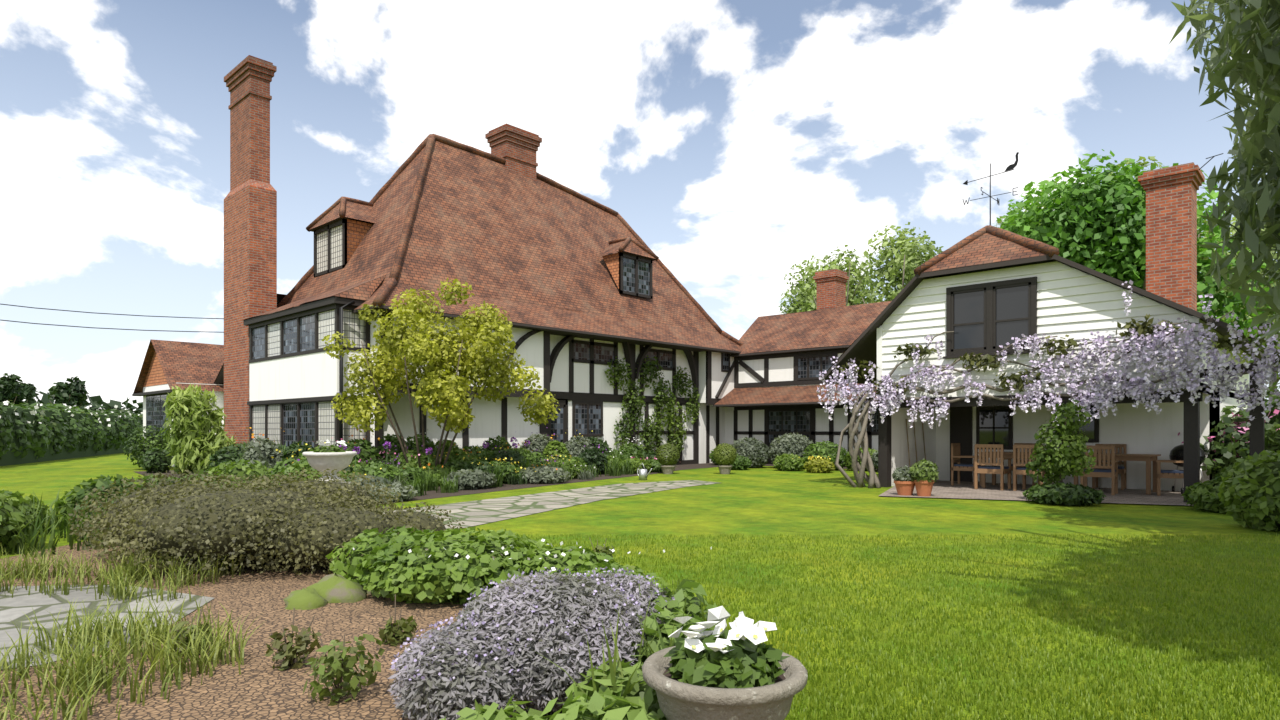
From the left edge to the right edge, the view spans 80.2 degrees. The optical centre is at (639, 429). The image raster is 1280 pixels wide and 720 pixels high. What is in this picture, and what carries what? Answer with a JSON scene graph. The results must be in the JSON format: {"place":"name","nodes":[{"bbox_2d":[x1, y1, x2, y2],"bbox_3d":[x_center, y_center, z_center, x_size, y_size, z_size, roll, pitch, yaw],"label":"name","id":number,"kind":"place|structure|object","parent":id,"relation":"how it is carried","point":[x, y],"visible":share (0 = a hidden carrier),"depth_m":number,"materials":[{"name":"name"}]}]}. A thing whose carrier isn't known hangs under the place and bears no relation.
{"place":"outdoors","nodes":[
{"label":"outdoors","id":0,"kind":"place"},
{"bbox_2d":[143,312,733,466],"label":"house walls","id":1,"kind":"structure","parent":0,"point":[309,375],"depth_m":21.92,"materials":[{"name":"paint"}]},
{"bbox_2d":[253,225,364,447],"bbox_3d":[-8.683,-2.700,21.022,5.460,6.820,1.911,0,0,43],"label":"house glass curtain","id":2,"kind":"object","parent":1,"relation":"attached to","point":[353,327],"visible":0.58,"depth_m":19.19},
{"bbox_2d":[336,300,354,445],"bbox_3d":[-7.114,-0.945,18.387,0.212,4.390,0.428,0,0,67],"label":"downpipe","id":3,"kind":"object","parent":1,"relation":"attached to","point":[341,366],"visible":0.64,"depth_m":18.31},
{"bbox_2d":[143,219,620,386],"bbox_3d":[-9.142,-3.900,25.183,19.009,4.600,5.820,0,0,2],"label":"house tile hanging","id":4,"kind":"object","parent":1,"relation":"attached to","point":[357,231],"visible":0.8,"depth_m":26.18},
{"bbox_2d":[224,55,541,443],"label":"house chimneys","id":5,"kind":"object","parent":1,"relation":"attached to","point":[250,244],"visible":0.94,"depth_m":22.88,"materials":[{"name":"brick"}]},
{"bbox_2d":[132,218,737,464],"bbox_3d":[-7.424,-2.475,23.588,22.769,7.450,10.734,0,0,-2],"label":"framing","id":6,"kind":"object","parent":1,"relation":"attached to","point":[591,397],"visible":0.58,"depth_m":23.09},
{"bbox_2d":[146,257,728,450],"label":"window","id":7,"kind":"structure","parent":1,"relation":"in","point":[307,410],"depth_m":23.65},
{"bbox_2d":[133,140,741,393],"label":"house roof","id":8,"kind":"structure","parent":1,"relation":"on","point":[518,247],"depth_m":23.77,"materials":[{"name":"tile"}]},
{"bbox_2d":[0,304,223,332],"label":"power lines","id":9,"kind":"object","parent":8,"relation":"attached to","point":[108,313],"visible":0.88,"depth_m":21.59,"materials":[{"name":"black metal"}]},
{"bbox_2d":[214,217,740,383],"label":"house soffit","id":10,"kind":"structure","parent":8,"relation":"attached to","point":[578,334],"depth_m":23.74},
{"bbox_2d":[277,134,743,345],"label":"roof ridge tiles","id":11,"kind":"object","parent":8,"relation":"on","point":[391,283],"visible":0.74,"depth_m":23.95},
{"bbox_2d":[134,463,876,503],"bbox_3d":[-2.951,1.245,22.506,18.300,0.001,18.300,0,0,43],"label":"soil bed","id":12,"kind":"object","parent":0,"point":[432,494],"depth_m":17.36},
{"bbox_2d":[140,448,172,472],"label":"bush","id":13,"kind":"object","parent":12,"relation":"on","point":[157,461],"visible":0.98,"depth_m":21.90,"materials":[{"name":"green plant"}]},
{"bbox_2d":[160,384,236,473],"bbox_3d":[-11.467,0.082,19.864,2.207,2.640,1.667,0,0,17],"label":"weeping shrub","id":14,"kind":"object","parent":12,"relation":"on","point":[193,439],"visible":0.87,"depth_m":19.47,"materials":[{"name":"green plant"}]},
{"bbox_2d":[207,442,247,470],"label":"shrub","id":15,"kind":"object","parent":12,"relation":"on","point":[218,457],"visible":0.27,"depth_m":16.05,"materials":[{"name":"green plant"}]},
{"bbox_2d":[239,436,282,472],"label":"shrub","id":16,"kind":"object","parent":12,"relation":"on","point":[264,452],"visible":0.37,"depth_m":15.34,"materials":[{"name":"green plant"}]},
{"bbox_2d":[280,441,315,460],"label":"border mound","id":17,"kind":"object","parent":12,"relation":"on","point":[304,447],"visible":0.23,"depth_m":15.59,"materials":[{"name":"green plant"}]},
{"bbox_2d":[277,462,318,484],"bbox_3d":[-6.157,0.900,14.085,1.066,0.680,1.194,0,0,43],"label":"border mound","id":18,"kind":"object","parent":12,"relation":"on","point":[293,468],"visible":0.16,"depth_m":13.82,"materials":[{"name":"green plant"}]},
{"bbox_2d":[302,445,356,481],"bbox_3d":[-4.122,0.444,10.106,0.676,0.492,0.676,0,0,43],"label":"white urn","id":19,"kind":"object","parent":12,"relation":"on","point":[331,461],"depth_m":9.92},
{"bbox_2d":[344,438,379,461],"bbox_3d":[-6.568,0.712,17.705,1.085,1.056,1.052,0,0,43],"label":"border mound","id":20,"kind":"object","parent":12,"relation":"on","point":[367,451],"visible":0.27,"depth_m":17.52,"materials":[{"name":"green plant"}]},
{"bbox_2d":[357,461,405,483],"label":"shrub","id":21,"kind":"object","parent":12,"relation":"on","point":[386,471],"visible":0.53,"depth_m":15.05,"materials":[{"name":"green plant"}]},
{"bbox_2d":[359,481,417,501],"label":"shrub","id":22,"kind":"object","parent":12,"relation":"on","point":[408,492],"visible":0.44,"depth_m":13.25,"materials":[{"name":"green plant"}]},
{"bbox_2d":[375,433,409,460],"bbox_3d":[-5.926,0.660,18.265,1.053,1.161,0.839,0,0,43],"label":"border mound","id":23,"kind":"object","parent":12,"relation":"on","point":[394,441],"visible":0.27,"depth_m":18.05,"materials":[{"name":"green plant"}]},
{"bbox_2d":[388,450,435,468],"bbox_3d":[-5.296,0.841,17.688,1.326,0.798,1.185,0,0,43],"label":"border mound","id":24,"kind":"object","parent":12,"relation":"on","point":[412,459],"visible":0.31,"depth_m":17.37,"materials":[{"name":"green plant"}]},
{"bbox_2d":[406,434,438,464],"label":"flowering plant","id":25,"kind":"object","parent":12,"relation":"on","point":[411,441],"visible":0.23,"depth_m":18.61,"materials":[{"name":"green plant"}]},
{"bbox_2d":[267,432,606,469],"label":"purple border flowers","id":26,"kind":"object","parent":12,"relation":"on","point":[426,449],"visible":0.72,"depth_m":16.44,"materials":[{"name":"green plant"}]},
{"bbox_2d":[321,278,559,467],"bbox_3d":[-4.634,-1.049,17.346,4.667,4.621,4.414,0,0,43],"label":"golden shrub","id":27,"kind":"object","parent":12,"relation":"on","point":[437,356],"depth_m":16.93,"materials":[{"name":"plant"}]},
{"bbox_2d":[443,468,496,489],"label":"shrub","id":28,"kind":"object","parent":12,"relation":"on","point":[471,479],"visible":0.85,"depth_m":15.86,"materials":[{"name":"green plant"}]},
{"bbox_2d":[490,461,521,483],"bbox_3d":[-3.311,0.974,17.839,1.284,0.532,1.314,0,0,43],"label":"border mound","id":29,"kind":"object","parent":12,"relation":"on","point":[506,466],"visible":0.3,"depth_m":17.56,"materials":[{"name":"green plant"}]},
{"bbox_2d":[487,449,526,467],"bbox_3d":[-3.331,0.852,18.953,1.235,0.777,1.018,0,0,43],"label":"border mound","id":30,"kind":"object","parent":12,"relation":"on","point":[502,455],"visible":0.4,"depth_m":18.70,"materials":[{"name":"green plant"}]},
{"bbox_2d":[520,433,555,454],"bbox_3d":[-2.875,0.658,21.555,1.172,1.165,1.276,0,0,43],"label":"border mound","id":31,"kind":"object","parent":12,"relation":"on","point":[539,443],"visible":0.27,"depth_m":21.29,"materials":[{"name":"green plant"}]},
{"bbox_2d":[520,464,570,483],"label":"shrub","id":32,"kind":"object","parent":12,"relation":"on","point":[544,474],"visible":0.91,"depth_m":17.62,"materials":[{"name":"green plant"}]},
{"bbox_2d":[542,440,569,461],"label":"border mound","id":33,"kind":"object","parent":12,"relation":"on","point":[552,447],"visible":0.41,"depth_m":20.87,"materials":[{"name":"green plant"}]},
{"bbox_2d":[553,459,588,478],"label":"border mound","id":34,"kind":"object","parent":12,"relation":"on","point":[576,468],"visible":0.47,"depth_m":19.38,"materials":[{"name":"green plant"}]},
{"bbox_2d":[577,448,607,474],"bbox_3d":[-1.343,0.858,21.240,0.787,0.765,1.073,0,0,43],"label":"border mound","id":35,"kind":"object","parent":12,"relation":"on","point":[594,457],"visible":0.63,"depth_m":21.04,"materials":[{"name":"green plant"}]},
{"bbox_2d":[383,480,718,528],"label":"garden path","id":36,"kind":"structure","parent":0,"point":[475,513],"depth_m":13.02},
{"bbox_2d":[0,453,1279,719],"bbox_3d":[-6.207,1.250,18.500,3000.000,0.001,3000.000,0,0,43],"label":"ground","id":37,"kind":"structure","parent":0,"point":[760,501],"depth_m":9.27,"materials":[{"name":"plant"}]},
{"bbox_2d":[0,373,24,406],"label":"tree","id":38,"kind":"object","parent":37,"relation":"on","point":[11,388],"depth_m":119.45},
{"bbox_2d":[0,490,37,552],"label":"shrub","id":39,"kind":"object","parent":37,"relation":"on","point":[13,506],"visible":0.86,"depth_m":7.67,"materials":[{"name":"green plant"}]},
{"bbox_2d":[1,489,50,526],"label":"shrub","id":40,"kind":"object","parent":37,"relation":"on","point":[30,504],"visible":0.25,"depth_m":9.12,"materials":[{"name":"green plant"}]},
{"bbox_2d":[0,489,126,557],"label":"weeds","id":41,"kind":"object","parent":37,"relation":"on","point":[41,527],"visible":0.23,"depth_m":7.92,"materials":[{"name":"green plant"}]},
{"bbox_2d":[48,376,88,410],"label":"tree","id":42,"kind":"object","parent":37,"relation":"on","point":[75,391],"depth_m":122.32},
{"bbox_2d":[0,399,142,465],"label":"hedge","id":43,"kind":"object","parent":37,"relation":"on","point":[35,442],"depth_m":31.48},
{"bbox_2d":[53,474,144,523],"bbox_3d":[-6.426,0.886,9.194,1.028,0.708,1.057,0,0,43],"label":"shrub","id":44,"kind":"object","parent":37,"relation":"on","point":[74,495],"visible":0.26,"depth_m":8.92,"materials":[{"name":"green plant"}]},
{"bbox_2d":[121,425,172,467],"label":"shrub","id":45,"kind":"object","parent":37,"relation":"on","point":[142,446],"visible":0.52,"depth_m":23.69,"materials":[{"name":"green plant"}]},
{"bbox_2d":[211,459,278,485],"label":"shrub","id":46,"kind":"object","parent":37,"relation":"on","point":[245,469],"visible":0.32,"depth_m":11.44,"materials":[{"name":"green plant"}]},
{"bbox_2d":[0,536,561,719],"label":"gravel bed","id":47,"kind":"object","parent":37,"relation":"on","point":[259,688],"visible":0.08,"depth_m":4.05,"materials":[{"name":"gravel"}]},
{"bbox_2d":[0,584,213,669],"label":"old paving","id":48,"kind":"structure","parent":47,"relation":"on","point":[20,605],"depth_m":5.25,"materials":[{"name":"stone"}]},
{"bbox_2d":[0,545,262,719],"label":"long grass","id":49,"kind":"structure","parent":47,"relation":"on","point":[85,676],"depth_m":4.07,"materials":[{"name":"green plant"}]},
{"bbox_2d":[167,606,214,654],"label":"shoot","id":50,"kind":"object","parent":47,"relation":"on","point":[180,624],"depth_m":4.19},
{"bbox_2d":[68,467,464,576],"bbox_3d":[-3.627,0.813,7.402,3.493,0.850,3.022,0,0,43],"label":"brown shrub","id":51,"kind":"object","parent":47,"relation":"on","point":[309,523],"visible":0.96,"depth_m":6.54,"materials":[{"name":"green plant"}]},
{"bbox_2d":[265,608,321,669],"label":"shoot","id":52,"kind":"object","parent":47,"relation":"on","point":[287,651],"depth_m":3.95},
{"bbox_2d":[283,588,327,609],"bbox_3d":[-2.384,1.193,5.404,0.377,0.154,0.314,0,0,43],"label":"mossy stone","id":53,"kind":"object","parent":47,"relation":"on","point":[305,599],"visible":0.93,"depth_m":5.30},
{"bbox_2d":[306,573,366,602],"bbox_3d":[-2.264,1.164,5.668,0.537,0.212,0.429,0,0,14],"label":"mossy stone","id":54,"kind":"object","parent":47,"relation":"on","point":[334,588],"visible":0.84,"depth_m":5.52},
{"bbox_2d":[302,634,384,705],"bbox_3d":[-1.377,1.092,3.502,0.373,0.321,0.334,0,0,43],"label":"shoot","id":55,"kind":"object","parent":47,"relation":"on","point":[335,662],"depth_m":3.47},
{"bbox_2d":[378,594,417,645],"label":"shoot","id":56,"kind":"object","parent":47,"relation":"on","point":[407,626],"depth_m":4.39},
{"bbox_2d":[325,525,711,604],"bbox_3d":[-1.065,1.003,5.798,2.905,0.469,2.205,0,0,43],"label":"green clump","id":57,"kind":"object","parent":47,"relation":"on","point":[390,564],"depth_m":5.49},
{"bbox_2d":[387,571,672,719],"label":"lavender","id":58,"kind":"object","parent":47,"relation":"on","point":[540,682],"visible":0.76,"depth_m":3.18,"materials":[{"name":"purple plant"}]},
{"bbox_2d":[391,567,674,680],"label":"lavender spikes","id":59,"kind":"object","parent":58,"relation":"attached to","point":[497,625],"visible":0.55,"depth_m":3.28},
{"bbox_2d":[440,579,716,719],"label":"leafy plants","id":60,"kind":"object","parent":47,"relation":"on","point":[602,702],"visible":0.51,"depth_m":2.88,"materials":[{"name":"green plant"}]},
{"bbox_2d":[538,579,735,713],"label":"grass blades","id":61,"kind":"object","parent":47,"relation":"on","point":[612,666],"visible":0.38,"depth_m":2.98,"materials":[{"name":"green plant"}]},
{"bbox_2d":[642,646,807,719],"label":"urn","id":62,"kind":"object","parent":47,"relation":"on","point":[677,700],"visible":0.59,"depth_m":2.50,"materials":[{"name":"stone"}]},
{"bbox_2d":[663,667,785,682],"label":"potting soil","id":63,"kind":"structure","parent":62,"relation":"on","point":[781,677],"depth_m":2.71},
{"bbox_2d":[663,606,789,687],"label":"petunias","id":64,"kind":"object","parent":63,"relation":"on","point":[747,663],"depth_m":2.62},
{"bbox_2d":[32,391,1277,414],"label":"horizon tree line","id":65,"kind":"object","parent":37,"relation":"on","point":[98,401],"visible":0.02,"depth_m":209.72,"materials":[{"name":"green plant"}]},
{"bbox_2d":[731,437,769,467],"bbox_3d":[3.597,0.739,25.203,1.459,1.003,1.343,0,0,43],"label":"shrub bed","id":66,"kind":"object","parent":37,"relation":"on","point":[754,452],"visible":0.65,"depth_m":24.81,"materials":[{"name":"green plant"}]},
{"bbox_2d":[773,453,804,470],"bbox_3d":[4.596,0.970,23.331,1.089,0.540,0.965,0,0,43],"label":"shrub bed","id":67,"kind":"object","parent":37,"relation":"on","point":[789,462],"visible":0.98,"depth_m":23.06,"materials":[{"name":"green plant"}]},
{"bbox_2d":[768,433,812,468],"bbox_3d":[4.964,0.642,24.784,1.684,1.197,1.511,0,0,43],"label":"shrub bed","id":68,"kind":"object","parent":37,"relation":"on","point":[791,443],"visible":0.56,"depth_m":24.39,"materials":[{"name":"green plant"}]},
{"bbox_2d":[779,255,829,313],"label":"tree","id":69,"kind":"object","parent":37,"relation":"on","point":[792,307],"visible":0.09,"depth_m":55.23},
{"bbox_2d":[734,348,877,466],"bbox_3d":[7.117,-0.790,25.765,9.620,4.080,0.120,0,0,43],"label":"framing","id":70,"kind":"object","parent":37,"relation":"on","point":[812,432],"depth_m":27.16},
{"bbox_2d":[803,458,834,472],"bbox_3d":[5.260,1.025,22.308,0.958,0.430,0.912,0,0,43],"label":"shrub bed","id":71,"kind":"object","parent":37,"relation":"on","point":[819,465],"visible":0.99,"depth_m":22.05,"materials":[{"name":"yellow plant"}]},
{"bbox_2d":[801,441,847,469],"bbox_3d":[5.775,0.767,23.734,1.476,0.945,1.310,0,0,43],"label":"shrub bed","id":72,"kind":"object","parent":37,"relation":"on","point":[823,450],"visible":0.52,"depth_m":23.38,"materials":[{"name":"green plant"}]},
{"bbox_2d":[792,245,883,311],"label":"tree","id":73,"kind":"object","parent":37,"relation":"on","point":[811,304],"depth_m":46.78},
{"bbox_2d":[854,222,943,304],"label":"tree","id":74,"kind":"object","parent":37,"relation":"on","point":[912,252],"depth_m":41.59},
{"bbox_2d":[878,277,1202,501],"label":"frame","id":75,"kind":"structure","parent":37,"relation":"on","point":[961,422],"depth_m":15.26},
{"bbox_2d":[1025,399,1096,485],"bbox_3d":[7.202,0.353,13.025,1.158,1.797,0.861,0,0,43],"label":"terrace shrub","id":76,"kind":"object","parent":37,"relation":"on","point":[1071,454],"depth_m":12.85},
{"bbox_2d":[879,264,1248,490],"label":"wing walls","id":77,"kind":"structure","parent":37,"relation":"on","point":[1140,429],"depth_m":16.11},
{"bbox_2d":[877,261,1199,398],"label":"wing weatherboards","id":78,"kind":"object","parent":77,"relation":"attached to","point":[1076,304],"visible":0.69,"depth_m":14.42,"materials":[{"name":"wood"}]},
{"bbox_2d":[826,233,1249,371],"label":"wing roof","id":79,"kind":"structure","parent":78,"relation":"on","point":[985,248],"depth_m":15.28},
{"bbox_2d":[914,225,1058,275],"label":"wing ridge tiles","id":80,"kind":"object","parent":79,"relation":"on","point":[1050,251],"visible":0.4,"depth_m":15.67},
{"bbox_2d":[823,254,1262,384],"bbox_3d":[10.024,-2.622,18.201,7.350,2.976,9.300,0,0,43],"label":"wing roof underside","id":81,"kind":"object","parent":79,"relation":"attached to","point":[863,346],"visible":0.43,"depth_m":16.08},
{"bbox_2d":[1138,162,1204,310],"bbox_3d":[12.932,-3.510,18.497,1.180,5.520,1.180,0,0,43],"label":"chimney","id":82,"kind":"object","parent":79,"relation":"on","point":[1171,232],"visible":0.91,"depth_m":18.14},
{"bbox_2d":[1022,482,1105,505],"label":"terrace shrub","id":83,"kind":"object","parent":37,"relation":"on","point":[1060,493],"visible":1,"depth_m":12.53,"materials":[{"name":"green plant"}]},
{"bbox_2d":[995,149,1276,340],"bbox_3d":[18.473,-4.562,29.200,9.462,11.624,7.827,0,0,43],"label":"green tree","id":84,"kind":"object","parent":37,"relation":"on","point":[1092,222],"depth_m":27.59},
{"bbox_2d":[1100,156,1252,336],"bbox_3d":[24.017,-5.634,35.225,7.331,13.767,6.767,0,0,43],"label":"tree","id":85,"kind":"object","parent":37,"relation":"on","point":[1145,163],"depth_m":33.82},
{"bbox_2d":[1180,479,1227,512],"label":"shrub","id":86,"kind":"object","parent":37,"relation":"on","point":[1203,495],"visible":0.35,"depth_m":11.54,"materials":[{"name":"green plant"}]},
{"bbox_2d":[1169,0,1279,342],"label":"willow","id":87,"kind":"object","parent":37,"relation":"on","point":[1253,27],"visible":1,"depth_m":8.39,"materials":[{"name":"plant"}]},
{"bbox_2d":[1178,382,1279,479],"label":"rhododendron","id":88,"kind":"object","parent":37,"relation":"on","point":[1227,450],"depth_m":14.74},
{"bbox_2d":[1215,219,1279,407],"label":"tree","id":89,"kind":"object","parent":37,"relation":"on","point":[1270,314],"depth_m":35.43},
{"bbox_2d":[1217,450,1279,530],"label":"shrub","id":90,"kind":"object","parent":37,"relation":"on","point":[1251,495],"visible":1,"depth_m":9.42,"materials":[{"name":"green plant"}]},
{"bbox_2d":[1247,424,1279,459],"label":"shrub","id":91,"kind":"object","parent":37,"relation":"on","point":[1274,442],"visible":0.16,"depth_m":12.73,"materials":[{"name":"green plant"}]},
{"bbox_2d":[0,0,1279,410],"label":"sky","id":92,"kind":"structure","parent":0,"point":[743,142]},
{"bbox_2d":[605,356,699,451],"bbox_3d":[0.551,-0.638,26.166,0.495,3.796,4.764,0,0,43],"label":"climbing plant","id":93,"kind":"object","parent":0,"point":[660,387],"depth_m":26.06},
{"bbox_2d":[660,465,675,473],"bbox_3d":[0.795,1.125,21.591,0.432,0.250,0.425,0,0,43],"label":"topiary pot","id":94,"kind":"object","parent":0,"point":[667,469],"visible":0.87,"depth_m":21.45,"materials":[{"name":"stone"}]},
{"bbox_2d":[656,443,679,465],"bbox_3d":[0.793,0.703,21.593,0.701,0.685,0.692,0,0,43],"label":"topiary ball","id":95,"kind":"object","parent":94,"relation":"on","point":[663,452],"visible":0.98,"depth_m":21.40,"materials":[{"name":"green plant"}]},
{"bbox_2d":[717,465,732,473],"bbox_3d":[2.415,1.125,21.591,0.432,0.250,0.426,0,0,43],"label":"topiary pot","id":96,"kind":"object","parent":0,"point":[723,469],"visible":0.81,"depth_m":21.45,"materials":[{"name":"stone"}]},
{"bbox_2d":[713,443,736,465],"bbox_3d":[2.418,0.702,21.592,0.688,0.666,0.692,0,0,43],"label":"topiary ball","id":97,"kind":"object","parent":96,"relation":"on","point":[729,457],"visible":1,"depth_m":21.41,"materials":[{"name":"green plant"}]},
{"bbox_2d":[725,345,877,461],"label":"link walls","id":98,"kind":"structure","parent":0,"point":[780,369],"depth_m":27.81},
{"bbox_2d":[714,301,890,404],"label":"link roof","id":99,"kind":"structure","parent":98,"relation":"on","point":[844,325],"depth_m":27.44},
{"bbox_2d":[713,345,877,406],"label":"link soffit","id":100,"kind":"structure","parent":99,"relation":"attached to","point":[783,404],"depth_m":26.89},
{"bbox_2d":[813,269,848,309],"bbox_3d":[7.325,-4.400,29.126,0.980,3.300,0.980,0,0,43],"label":"chimney","id":101,"kind":"object","parent":99,"relation":"on","point":[831,288],"visible":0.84,"depth_m":28.83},
{"bbox_2d":[879,480,1195,505],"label":"terrace","id":102,"kind":"structure","parent":0,"point":[947,489],"depth_m":14.49,"materials":[{"name":"stone"}]},
{"bbox_2d":[909,459,938,481],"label":"pot plant","id":103,"kind":"object","parent":102,"relation":"on","point":[924,470],"visible":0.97,"depth_m":14.04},
{"bbox_2d":[951,443,980,485],"bbox_3d":[7.265,0.760,16.877,0.540,0.930,0.580,0,0,38],"label":"chair","id":104,"kind":"object","parent":102,"relation":"on","point":[956,456],"visible":0.83,"depth_m":16.80,"materials":[{"name":"brown wood"}]},
{"bbox_2d":[974,444,1011,489],"bbox_3d":[7.337,0.760,15.797,0.580,0.930,0.540,0,0,43],"label":"chair","id":105,"kind":"object","parent":102,"relation":"on","point":[1000,468],"visible":1,"depth_m":15.64,"materials":[{"name":"brown wood"}]},
{"bbox_2d":[1013,445,1052,490],"bbox_3d":[7.913,0.760,15.314,0.520,0.930,0.560,0,0,-42],"label":"chair","id":106,"kind":"object","parent":102,"relation":"on","point":[1019,470],"visible":0.57,"depth_m":15.28,"materials":[{"name":"brown wood"}]},
{"bbox_2d":[1080,445,1118,494],"bbox_3d":[8.829,0.760,14.611,0.580,0.930,0.540,0,0,38],"label":"chair","id":107,"kind":"object","parent":102,"relation":"on","point":[1111,471],"visible":0.76,"depth_m":14.38,"materials":[{"name":"brown wood"}]},
{"bbox_2d":[1092,444,1126,489],"bbox_3d":[9.804,0.760,15.876,0.560,0.930,0.520,0,0,38],"label":"chair","id":108,"kind":"object","parent":102,"relation":"on","point":[1122,470],"visible":0.56,"depth_m":15.90,"materials":[{"name":"brown wood"}]},
{"bbox_2d":[1074,453,1160,493],"bbox_3d":[9.475,0.853,15.157,1.400,0.745,0.842,0,0,43],"label":"table","id":109,"kind":"object","parent":102,"relation":"on","point":[1148,458],"visible":0.46,"depth_m":14.71,"materials":[{"name":"brown wood"}]},
{"bbox_2d":[1155,460,1183,495],"bbox_3d":[10.028,0.760,14.297,0.540,0.930,0.580,0,0,33],"label":"chair","id":110,"kind":"object","parent":102,"relation":"on","point":[1178,474],"visible":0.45,"depth_m":14.17,"materials":[{"name":"brown wood"}]},
{"bbox_2d":[1169,444,1205,493],"bbox_3d":[10.661,0.738,14.815,0.590,1.017,0.673,0,0,43],"label":"barbecue","id":111,"kind":"object","parent":102,"relation":"on","point":[1176,452],"visible":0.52,"depth_m":14.75,"materials":[{"name":"black metal"}]},
{"bbox_2d":[1200,362,1264,455],"bbox_3d":[9.868,0.065,12.692,0.885,2.369,0.205,0,0,34],"label":"pergola post","id":112,"kind":"object","parent":102,"relation":"on","point":[1257,435],"visible":0.36,"depth_m":12.45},
{"bbox_2d":[816,280,1279,487],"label":"wisteria","id":113,"kind":"object","parent":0,"point":[1147,353],"depth_m":13.66,"materials":[{"name":"plant"}]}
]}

